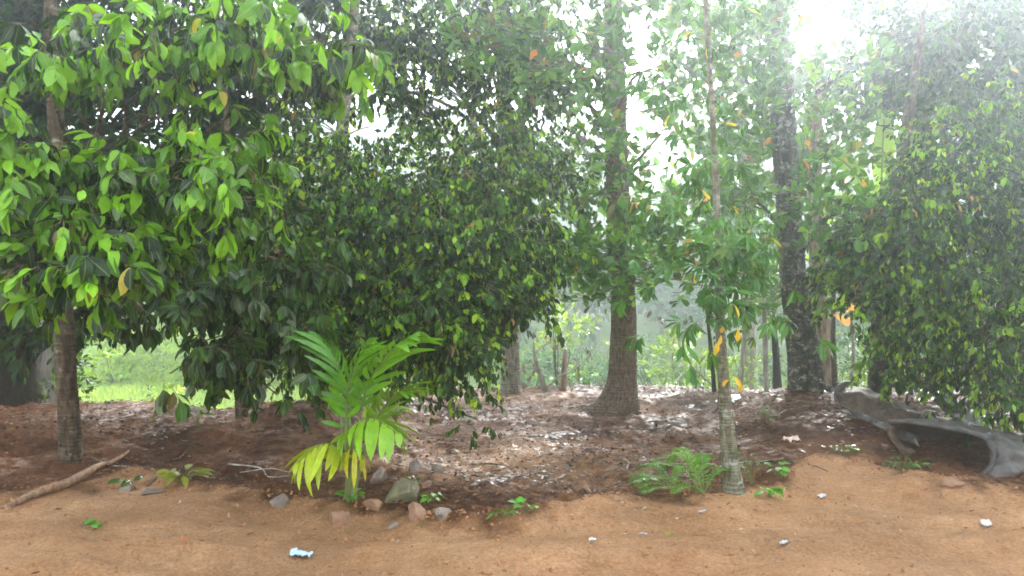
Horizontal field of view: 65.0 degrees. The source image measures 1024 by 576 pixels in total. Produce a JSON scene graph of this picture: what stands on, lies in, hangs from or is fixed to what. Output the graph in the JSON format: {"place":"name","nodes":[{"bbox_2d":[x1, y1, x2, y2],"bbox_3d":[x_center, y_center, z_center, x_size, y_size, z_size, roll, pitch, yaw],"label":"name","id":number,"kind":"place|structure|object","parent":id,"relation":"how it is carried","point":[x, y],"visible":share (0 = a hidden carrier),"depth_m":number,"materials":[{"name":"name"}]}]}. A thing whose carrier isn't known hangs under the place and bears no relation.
{"place":"outdoors","nodes":[
{"label":"outdoors","id":0,"kind":"place"},
{"bbox_2d":[0,178,1023,575],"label":"ground","id":1,"kind":"structure","parent":0,"point":[616,550],"depth_m":6.28,"materials":[{"name":"soil"}]},
{"bbox_2d":[36,373,93,405],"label":"shrub","id":2,"kind":"object","parent":1,"relation":"on","point":[44,395],"visible":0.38,"depth_m":9.77,"materials":[{"name":"green plant"}]},
{"bbox_2d":[50,308,117,401],"bbox_3d":[-6.510,1.048,11.265,1.767,1.896,1.682,0,-1,0],"label":"shrub","id":3,"kind":"object","parent":1,"relation":"on","point":[80,366],"visible":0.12,"depth_m":11.38,"materials":[{"name":"green plant"}]},
{"bbox_2d":[81,519,102,528],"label":"seedling","id":4,"kind":"object","parent":1,"relation":"on","point":[95,525],"visible":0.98,"depth_m":5.72,"materials":[{"name":"green plant"}]},
{"bbox_2d":[77,331,135,388],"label":"shrub","id":5,"kind":"object","parent":1,"relation":"on","point":[123,374],"visible":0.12,"depth_m":30.67,"materials":[{"name":"green plant"}]},
{"bbox_2d":[107,474,142,486],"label":"leafy sprig","id":6,"kind":"object","parent":1,"relation":"on","point":[120,480],"visible":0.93,"depth_m":6.88,"materials":[{"name":"green plant"}]},
{"bbox_2d":[77,329,173,383],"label":"shrub","id":7,"kind":"object","parent":1,"relation":"on","point":[125,359],"visible":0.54,"depth_m":32.80,"materials":[{"name":"green plant"}]},
{"bbox_2d":[119,485,135,491],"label":"stone","id":8,"kind":"object","parent":1,"relation":"on","point":[127,488],"visible":0.98,"depth_m":6.76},
{"bbox_2d":[98,316,178,368],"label":"shrub","id":9,"kind":"object","parent":1,"relation":"on","point":[150,347],"visible":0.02,"depth_m":41.33,"materials":[{"name":"green plant"}]},
{"bbox_2d":[140,487,165,494],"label":"stone","id":10,"kind":"object","parent":1,"relation":"on","point":[148,491],"visible":1,"depth_m":6.61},
{"bbox_2d":[117,313,190,376],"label":"shrub","id":11,"kind":"object","parent":1,"relation":"on","point":[165,343],"visible":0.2,"depth_m":34.91,"materials":[{"name":"green plant"}]},
{"bbox_2d":[144,375,187,403],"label":"shrub","id":12,"kind":"object","parent":1,"relation":"on","point":[170,386],"visible":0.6,"depth_m":10.55,"materials":[{"name":"green plant"}]},
{"bbox_2d":[146,327,208,387],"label":"shrub","id":13,"kind":"object","parent":1,"relation":"on","point":[178,376],"visible":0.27,"depth_m":30.87,"materials":[{"name":"green plant"}]},
{"bbox_2d":[153,464,215,486],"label":"leafy sprig","id":14,"kind":"object","parent":1,"relation":"on","point":[170,476],"visible":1,"depth_m":6.90,"materials":[{"name":"green plant"}]},
{"bbox_2d":[0,0,394,463],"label":"broadleaf tree","id":15,"kind":"object","parent":1,"relation":"on","point":[60,196],"visible":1,"depth_m":5.21,"materials":[{"name":"green plant"}]},
{"bbox_2d":[185,402,215,426],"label":"seedling","id":16,"kind":"object","parent":1,"relation":"on","point":[202,413],"visible":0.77,"depth_m":8.49,"materials":[{"name":"green plant"}]},
{"bbox_2d":[0,0,414,405],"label":"old tree","id":17,"kind":"object","parent":1,"relation":"on","point":[26,359],"visible":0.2,"depth_m":9.31,"materials":[{"name":"green plant"}]},
{"bbox_2d":[176,221,281,402],"bbox_3d":[-3.212,0.218,10.025,2.053,3.008,1.916,0,-1,0],"label":"sapling","id":18,"kind":"object","parent":1,"relation":"on","point":[264,388],"visible":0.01,"depth_m":9.83,"materials":[{"name":"grey plant"}]},
{"bbox_2d":[106,86,364,432],"bbox_3d":[-2.628,-0.307,7.175,1.910,3.682,3.218,1,-1,-41],"label":"broadleaf tree","id":19,"kind":"object","parent":1,"relation":"on","point":[216,368],"visible":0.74,"depth_m":6.49,"materials":[{"name":"green plant"}]},
{"bbox_2d":[228,463,288,477],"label":"fallen twig","id":20,"kind":"object","parent":1,"relation":"on","point":[255,467],"visible":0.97,"depth_m":7.38,"materials":[{"name":"wood"}]},
{"bbox_2d":[270,493,288,507],"bbox_3d":[-1.828,1.676,6.266,0.182,0.138,0.107,-1,-1,39],"label":"stone","id":21,"kind":"object","parent":1,"relation":"on","point":[281,500],"visible":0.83,"depth_m":6.22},
{"bbox_2d":[231,105,363,286],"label":"forest tree","id":22,"kind":"object","parent":1,"relation":"on","point":[321,134],"depth_m":47.18,"materials":[{"name":"green plant"}]},
{"bbox_2d":[290,547,312,556],"bbox_3d":[-1.321,1.660,5.039,0.141,0.046,0.085,0,-1,0],"label":"plastic wrapper","id":23,"kind":"object","parent":1,"relation":"on","point":[296,551],"visible":1,"depth_m":5.03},
{"bbox_2d":[329,511,350,526],"bbox_3d":[-1.259,1.712,5.913,0.140,0.164,0.174,-1,-1,38],"label":"stone","id":24,"kind":"object","parent":1,"relation":"on","point":[339,518],"visible":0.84,"depth_m":5.86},
{"bbox_2d":[315,126,375,175],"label":"forest tree","id":25,"kind":"object","parent":1,"relation":"on","point":[350,138],"depth_m":84.46,"materials":[{"name":"green plant"}]},
{"bbox_2d":[304,102,389,149],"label":"forest tree","id":26,"kind":"object","parent":1,"relation":"on","point":[368,134],"visible":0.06,"depth_m":100.41,"materials":[{"name":"green plant"}]},
{"bbox_2d":[333,488,364,502],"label":"seedling","id":27,"kind":"object","parent":1,"relation":"on","point":[348,499],"visible":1,"depth_m":6.14,"materials":[{"name":"green plant"}]},
{"bbox_2d":[284,331,443,500],"bbox_3d":[-1.170,1.022,6.183,1.064,1.398,1.325,0,-1,-32],"label":"young palm","id":28,"kind":"object","parent":1,"relation":"on","point":[359,431],"visible":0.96,"depth_m":6.08,"materials":[{"name":"plant"}]},
{"bbox_2d":[362,499,382,511],"bbox_3d":[-1.049,1.665,6.138,0.192,0.136,0.134,-1,-1,34],"label":"stone","id":29,"kind":"object","parent":1,"relation":"on","point":[373,504],"visible":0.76,"depth_m":6.08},
{"bbox_2d":[370,466,387,483],"bbox_3d":[-1.185,1.700,7.130,0.154,0.250,0.164,0,-1,0],"label":"stone","id":30,"kind":"object","parent":1,"relation":"on","point":[380,474],"visible":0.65,"depth_m":7.06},
{"bbox_2d":[360,103,415,168],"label":"forest tree","id":31,"kind":"object","parent":1,"relation":"on","point":[384,124],"visible":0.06,"depth_m":105.27,"materials":[{"name":"green plant"}]},
{"bbox_2d":[384,477,419,502],"bbox_3d":[-0.883,1.678,6.380,0.301,0.316,0.190,0,-1,14],"label":"stone","id":32,"kind":"object","parent":1,"relation":"on","point":[403,489],"visible":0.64,"depth_m":6.32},
{"bbox_2d":[382,155,426,259],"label":"forest tree","id":33,"kind":"object","parent":1,"relation":"on","point":[406,169],"visible":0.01,"depth_m":60.41,"materials":[{"name":"green plant"}]},
{"bbox_2d":[213,0,599,453],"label":"leaved tree","id":34,"kind":"object","parent":1,"relation":"on","point":[389,291],"visible":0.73,"depth_m":8.08,"materials":[{"name":"green plant"}]},
{"bbox_2d":[408,459,422,473],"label":"stone","id":35,"kind":"object","parent":1,"relation":"on","point":[415,467],"visible":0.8,"depth_m":7.44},
{"bbox_2d":[408,501,426,520],"bbox_3d":[-0.683,1.639,5.820,0.134,0.175,0.219,0,-1,-10],"label":"stone","id":36,"kind":"object","parent":1,"relation":"on","point":[417,511],"visible":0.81,"depth_m":5.75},
{"bbox_2d":[420,492,445,502],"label":"seedling","id":37,"kind":"object","parent":1,"relation":"on","point":[424,499],"visible":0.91,"depth_m":6.24,"materials":[{"name":"green plant"}]},
{"bbox_2d":[431,464,445,472],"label":"stone","id":38,"kind":"object","parent":1,"relation":"on","point":[437,468],"visible":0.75,"depth_m":7.42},
{"bbox_2d":[396,87,487,181],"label":"forest tree","id":39,"kind":"object","parent":1,"relation":"on","point":[454,117],"visible":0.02,"depth_m":80.80,"materials":[{"name":"green plant"}]},
{"bbox_2d":[434,507,450,520],"bbox_3d":[-0.487,1.623,5.731,0.155,0.123,0.104,0,-1,-29],"label":"stone","id":40,"kind":"object","parent":1,"relation":"on","point":[441,513],"visible":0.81,"depth_m":5.69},
{"bbox_2d":[281,0,650,394],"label":"leaved tree","id":41,"kind":"object","parent":1,"relation":"on","point":[425,53],"visible":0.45,"depth_m":10.59,"materials":[{"name":"green plant"}]},
{"bbox_2d":[469,463,527,471],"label":"fallen twig","id":42,"kind":"object","parent":1,"relation":"on","point":[496,464],"visible":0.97,"depth_m":7.66,"materials":[{"name":"wood"}]},
{"bbox_2d":[487,507,517,518],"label":"weed","id":43,"kind":"object","parent":1,"relation":"on","point":[511,512],"visible":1,"depth_m":5.65,"materials":[{"name":"green plant"}]},
{"bbox_2d":[439,149,573,352],"bbox_3d":[-0.053,-1.140,36.928,7.129,11.101,5.991,0,-1,20],"label":"forest tree","id":44,"kind":"object","parent":1,"relation":"on","point":[531,329],"depth_m":36.65,"materials":[{"name":"green plant"}]},
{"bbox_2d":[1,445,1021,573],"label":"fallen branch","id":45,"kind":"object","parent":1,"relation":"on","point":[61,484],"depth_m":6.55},
{"bbox_2d":[0,382,1023,511],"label":"leaf litter","id":46,"kind":"object","parent":1,"relation":"on","point":[512,475],"visible":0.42,"depth_m":8.47,"materials":[{"name":"plant"}]},
{"bbox_2d":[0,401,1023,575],"bbox_3d":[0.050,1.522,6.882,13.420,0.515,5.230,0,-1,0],"label":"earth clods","id":47,"kind":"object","parent":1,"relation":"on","point":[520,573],"visible":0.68,"depth_m":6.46,"materials":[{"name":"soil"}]},
{"bbox_2d":[478,467,554,476],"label":"fallen twig","id":48,"kind":"object","parent":1,"relation":"on","point":[506,476],"visible":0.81,"depth_m":7.13,"materials":[{"name":"wood"}]},
{"bbox_2d":[507,496,538,513],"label":"seedling","id":49,"kind":"object","parent":1,"relation":"on","point":[519,499],"visible":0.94,"depth_m":5.87,"materials":[{"name":"green plant"}]},
{"bbox_2d":[484,341,577,387],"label":"shrub","id":50,"kind":"object","parent":1,"relation":"on","point":[545,362],"visible":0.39,"depth_m":26.36,"materials":[{"name":"green plant"}]},
{"bbox_2d":[77,352,994,408],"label":"grass","id":51,"kind":"structure","parent":1,"relation":"on","point":[127,389],"depth_m":31.06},
{"bbox_2d":[496,107,603,357],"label":"forest tree","id":52,"kind":"object","parent":1,"relation":"on","point":[569,304],"visible":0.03,"depth_m":47.20,"materials":[{"name":"green plant"}]},
{"bbox_2d":[514,331,591,391],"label":"withered branch","id":53,"kind":"object","parent":1,"relation":"on","point":[536,367],"visible":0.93,"depth_m":12.89,"materials":[{"name":"brown plant"}]},
{"bbox_2d":[559,348,567,390],"bbox_3d":[0.837,1.363,13.180,0.161,0.753,0.123,0,-1,0],"label":"broken post","id":54,"kind":"object","parent":1,"relation":"on","point":[563,378],"visible":0.81,"depth_m":13.14,"materials":[{"name":"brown wood"}]},
{"bbox_2d":[520,302,609,385],"bbox_3d":[0.955,1.086,14.471,1.720,1.738,1.217,0,-1,0],"label":"shrub","id":55,"kind":"object","parent":1,"relation":"on","point":[565,318],"visible":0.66,"depth_m":14.42,"materials":[{"name":"green plant"}]},
{"bbox_2d":[534,363,600,386],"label":"shrub","id":56,"kind":"object","parent":1,"relation":"on","point":[582,377],"visible":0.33,"depth_m":14.71,"materials":[{"name":"green plant"}]},
{"bbox_2d":[538,341,608,385],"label":"shrub","id":57,"kind":"object","parent":1,"relation":"on","point":[602,366],"visible":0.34,"depth_m":26.77,"materials":[{"name":"green plant"}]},
{"bbox_2d":[545,103,604,151],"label":"forest tree","id":58,"kind":"object","parent":1,"relation":"on","point":[584,119],"visible":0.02,"depth_m":106.41,"materials":[{"name":"green plant"}]},
{"bbox_2d":[575,480,591,493],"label":"stone","id":59,"kind":"object","parent":1,"relation":"on","point":[582,485],"visible":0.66,"depth_m":6.71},
{"bbox_2d":[426,0,752,416],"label":"jackfruit tree","id":60,"kind":"object","parent":1,"relation":"on","point":[618,209],"visible":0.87,"depth_m":9.40,"materials":[{"name":"green plant"}]},
{"bbox_2d":[552,149,654,369],"bbox_3d":[4.557,-1.248,40.223,5.937,11.337,6.049,-1,-1,43],"label":"forest tree","id":61,"kind":"object","parent":1,"relation":"on","point":[594,310],"visible":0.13,"depth_m":39.47,"materials":[{"name":"green plant"}]},
{"bbox_2d":[554,132,656,350],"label":"forest tree","id":62,"kind":"object","parent":1,"relation":"on","point":[584,345],"visible":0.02,"depth_m":52.18,"materials":[{"name":"green plant"}]},
{"bbox_2d":[606,332,705,387],"bbox_3d":[4.742,2.850,26.901,3.223,2.672,3.324,0,-1,0],"label":"shrub","id":63,"kind":"object","parent":1,"relation":"on","point":[647,358],"visible":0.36,"depth_m":26.74,"materials":[{"name":"green plant"}]},
{"bbox_2d":[628,462,684,488],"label":"fern","id":64,"kind":"object","parent":1,"relation":"on","point":[677,471],"visible":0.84,"depth_m":6.73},
{"bbox_2d":[629,139,697,348],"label":"forest tree","id":65,"kind":"object","parent":1,"relation":"on","point":[641,306],"visible":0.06,"depth_m":53.47,"materials":[{"name":"green plant"}]},
{"bbox_2d":[628,122,702,188],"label":"forest tree","id":66,"kind":"object","parent":1,"relation":"on","point":[664,164],"visible":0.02,"depth_m":77.51,"materials":[{"name":"green plant"}]},
{"bbox_2d":[637,80,717,166],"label":"forest tree","id":67,"kind":"object","parent":1,"relation":"on","point":[660,143],"visible":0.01,"depth_m":100.31,"materials":[{"name":"green plant"}]},
{"bbox_2d":[647,300,710,384],"bbox_3d":[2.760,0.891,13.226,1.196,1.441,0.262,0,-1,-11],"label":"withered branch","id":68,"kind":"object","parent":1,"relation":"on","point":[701,375],"visible":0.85,"depth_m":13.17,"materials":[{"name":"brown plant"}]},
{"bbox_2d":[638,144,720,202],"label":"forest tree","id":69,"kind":"object","parent":1,"relation":"on","point":[679,152],"visible":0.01,"depth_m":66.01,"materials":[{"name":"green plant"}]},
{"bbox_2d":[628,451,733,493],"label":"fern","id":70,"kind":"object","parent":1,"relation":"on","point":[689,462],"visible":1,"depth_m":6.40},
{"bbox_2d":[637,328,727,388],"bbox_3d":[3.225,1.920,15.456,1.830,2.338,1.567,0,-1,0],"label":"shrub","id":71,"kind":"object","parent":1,"relation":"on","point":[661,342],"visible":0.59,"depth_m":15.38,"materials":[{"name":"green plant"}]},
{"bbox_2d":[648,97,722,172],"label":"forest tree","id":72,"kind":"object","parent":1,"relation":"on","point":[688,124],"visible":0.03,"depth_m":84.25,"materials":[{"name":"green plant"}]},
{"bbox_2d":[653,447,718,477],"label":"fern","id":73,"kind":"object","parent":1,"relation":"on","point":[689,452],"visible":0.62,"depth_m":7.22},
{"bbox_2d":[635,179,740,367],"bbox_3d":[8.412,-0.534,40.330,5.579,9.958,6.561,0,-1,-14],"label":"forest tree","id":74,"kind":"object","parent":1,"relation":"on","point":[665,297],"visible":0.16,"depth_m":39.09,"materials":[{"name":"green plant"}]},
{"bbox_2d":[647,221,738,392],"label":"sapling","id":75,"kind":"object","parent":1,"relation":"on","point":[712,369],"visible":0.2,"depth_m":12.55,"materials":[{"name":"green plant"}]},
{"bbox_2d":[610,0,838,494],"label":"slender tree","id":76,"kind":"object","parent":1,"relation":"on","point":[719,266],"visible":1,"depth_m":6.33,"materials":[{"name":"green plant"}]},
{"bbox_2d":[586,0,874,389],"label":"canopy tree","id":77,"kind":"object","parent":1,"relation":"on","point":[739,85],"visible":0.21,"depth_m":14.39,"materials":[{"name":"green plant"}]},
{"bbox_2d":[705,343,771,389],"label":"shrub","id":78,"kind":"object","parent":1,"relation":"on","point":[732,360],"visible":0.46,"depth_m":15.91,"materials":[{"name":"green plant"}]},
{"bbox_2d":[691,335,787,390],"bbox_3d":[8.219,2.881,27.510,4.167,2.769,2.974,-1,-1,43],"label":"shrub","id":79,"kind":"object","parent":1,"relation":"on","point":[760,378],"visible":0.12,"depth_m":27.42,"materials":[{"name":"green plant"}]},
{"bbox_2d":[704,205,777,386],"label":"sapling","id":80,"kind":"object","parent":1,"relation":"on","point":[742,358],"visible":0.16,"depth_m":13.46,"materials":[{"name":"green plant"}]},
{"bbox_2d":[739,454,763,483],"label":"weed","id":81,"kind":"object","parent":1,"relation":"on","point":[750,479],"visible":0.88,"depth_m":6.67,"materials":[{"name":"green plant"}]},
{"bbox_2d":[689,106,825,354],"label":"forest tree","id":82,"kind":"object","parent":1,"relation":"on","point":[769,162],"visible":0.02,"depth_m":46.34,"materials":[{"name":"green plant"}]},
{"bbox_2d":[741,247,781,388],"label":"sapling","id":83,"kind":"object","parent":1,"relation":"on","point":[776,377],"visible":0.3,"depth_m":13.33,"materials":[{"name":"leaf"},{"name":"pale bark"}]},
{"bbox_2d":[745,239,779,393],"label":"sapling","id":84,"kind":"object","parent":1,"relation":"on","point":[764,314],"visible":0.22,"depth_m":11.56,"materials":[{"name":"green plant"}]},
{"bbox_2d":[760,405,777,426],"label":"weed","id":85,"kind":"object","parent":1,"relation":"on","point":[767,420],"visible":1,"depth_m":9.10,"materials":[{"name":"green plant"}]},
{"bbox_2d":[754,486,789,497],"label":"weed","id":86,"kind":"object","parent":1,"relation":"on","point":[778,490],"visible":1,"depth_m":6.39,"materials":[{"name":"green plant"}]},
{"bbox_2d":[764,462,789,477],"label":"weed","id":87,"kind":"object","parent":1,"relation":"on","point":[785,469],"visible":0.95,"depth_m":6.94,"materials":[{"name":"green plant"}]},
{"bbox_2d":[760,163,806,349],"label":"forest tree","id":88,"kind":"object","parent":1,"relation":"on","point":[767,164],"depth_m":51.93,"materials":[{"name":"green plant"}]},
{"bbox_2d":[643,0,938,393],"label":"lichened tree","id":89,"kind":"object","parent":1,"relation":"on","point":[773,73],"visible":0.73,"depth_m":9.79,"materials":[{"name":"green plant"}]},
{"bbox_2d":[783,435,800,441],"bbox_3d":[2.921,1.575,8.376,0.194,0.061,0.115,0,-1,-15],"label":"litter scrap","id":90,"kind":"object","parent":1,"relation":"on","point":[792,438],"visible":1,"depth_m":8.38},
{"bbox_2d":[755,460,828,471],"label":"fallen twig","id":91,"kind":"object","parent":1,"relation":"on","point":[786,461],"visible":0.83,"depth_m":7.37,"materials":[{"name":"wood"}]},
{"bbox_2d":[757,335,859,386],"bbox_3d":[10.274,2.857,28.161,3.295,2.728,3.717,1,-1,-34],"label":"shrub","id":92,"kind":"object","parent":1,"relation":"on","point":[838,354],"visible":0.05,"depth_m":27.99,"materials":[{"name":"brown plant"}]},
{"bbox_2d":[744,32,912,385],"bbox_3d":[4.737,-1.117,11.683,2.512,5.733,2.052,-1,-1,37],"label":"peeling tree","id":93,"kind":"object","parent":1,"relation":"on","point":[824,331],"visible":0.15,"depth_m":12.43,"materials":[{"name":"green plant"}]},
{"bbox_2d":[758,127,908,353],"bbox_3d":[13.705,-1.376,35.081,6.086,11.474,7.242,0,-1,-32],"label":"forest tree","id":94,"kind":"object","parent":1,"relation":"on","point":[844,329],"visible":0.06,"depth_m":34.57,"materials":[{"name":"green plant"}]},
{"bbox_2d":[802,196,881,388],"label":"sapling","id":95,"kind":"object","parent":1,"relation":"on","point":[834,360],"visible":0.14,"depth_m":12.16,"materials":[{"name":"brown plant"}]},
{"bbox_2d":[830,444,865,453],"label":"weed","id":96,"kind":"object","parent":1,"relation":"on","point":[848,449],"visible":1,"depth_m":7.94,"materials":[{"name":"green plant"}]},
{"bbox_2d":[836,296,863,380],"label":"sapling","id":97,"kind":"object","parent":1,"relation":"on","point":[852,326],"visible":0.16,"depth_m":12.76,"materials":[{"name":"brown plant"}]},
{"bbox_2d":[836,324,869,386],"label":"shrub","id":98,"kind":"object","parent":1,"relation":"on","point":[846,355],"visible":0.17,"depth_m":15.52,"materials":[{"name":"green plant"}]},
{"bbox_2d":[798,116,910,360],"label":"forest tree","id":99,"kind":"object","parent":1,"relation":"on","point":[847,178],"visible":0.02,"depth_m":40.82,"materials":[{"name":"green plant"}]},
{"bbox_2d":[822,110,919,224],"bbox_3d":[5.733,-0.455,13.559,2.002,5.178,1.147,0,-1,0],"label":"banana plant","id":100,"kind":"object","parent":1,"relation":"on","point":[880,139],"visible":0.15,"depth_m":13.40,"materials":[{"name":"green plant"}]},
{"bbox_2d":[750,0,998,386],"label":"canopy tree","id":101,"kind":"object","parent":1,"relation":"on","point":[811,3],"visible":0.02,"depth_m":15.14,"materials":[{"name":"green plant"}]},
{"bbox_2d":[839,354,964,388],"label":"shrub","id":102,"kind":"object","parent":1,"relation":"on","point":[847,378],"visible":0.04,"depth_m":14.49,"materials":[{"name":"green plant"}]},
{"bbox_2d":[879,455,930,470],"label":"weed","id":103,"kind":"object","parent":1,"relation":"on","point":[925,463],"visible":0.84,"depth_m":7.62,"materials":[{"name":"green plant"}]},
{"bbox_2d":[794,0,1023,449],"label":"leaved tree","id":104,"kind":"object","parent":1,"relation":"on","point":[965,296],"visible":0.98,"depth_m":8.54,"materials":[{"name":"green plant"}]},
{"bbox_2d":[794,0,1023,375],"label":"tall tree","id":105,"kind":"object","parent":1,"relation":"on","point":[951,52],"visible":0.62,"depth_m":12.07,"materials":[{"name":"green plant"}]},
{"bbox_2d":[863,289,986,393],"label":"sapling","id":106,"kind":"object","parent":1,"relation":"on","point":[923,356],"visible":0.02,"depth_m":10.83,"materials":[{"name":"green plant"}]},
{"bbox_2d":[834,381,1023,478],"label":"hollow fallen log","id":107,"kind":"object","parent":1,"relation":"on","point":[901,424],"visible":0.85,"depth_m":8.28,"materials":[{"name":"wood"}]},
{"bbox_2d":[940,478,965,488],"bbox_3d":[3.642,1.619,6.633,0.196,0.084,0.151,0,-1,22],"label":"stone","id":108,"kind":"object","parent":1,"relation":"on","point":[951,483],"visible":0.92,"depth_m":6.60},
{"bbox_2d":[980,519,991,525],"bbox_3d":[3.409,1.688,5.783,0.072,0.038,0.080,0,-1,0],"label":"litter scrap","id":109,"kind":"object","parent":1,"relation":"on","point":[984,522],"visible":1,"depth_m":5.78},
{"bbox_2d":[60,0,992,161],"label":"sky","id":110,"kind":"structure","parent":0,"point":[807,37],"materials":[{"name":"white"}]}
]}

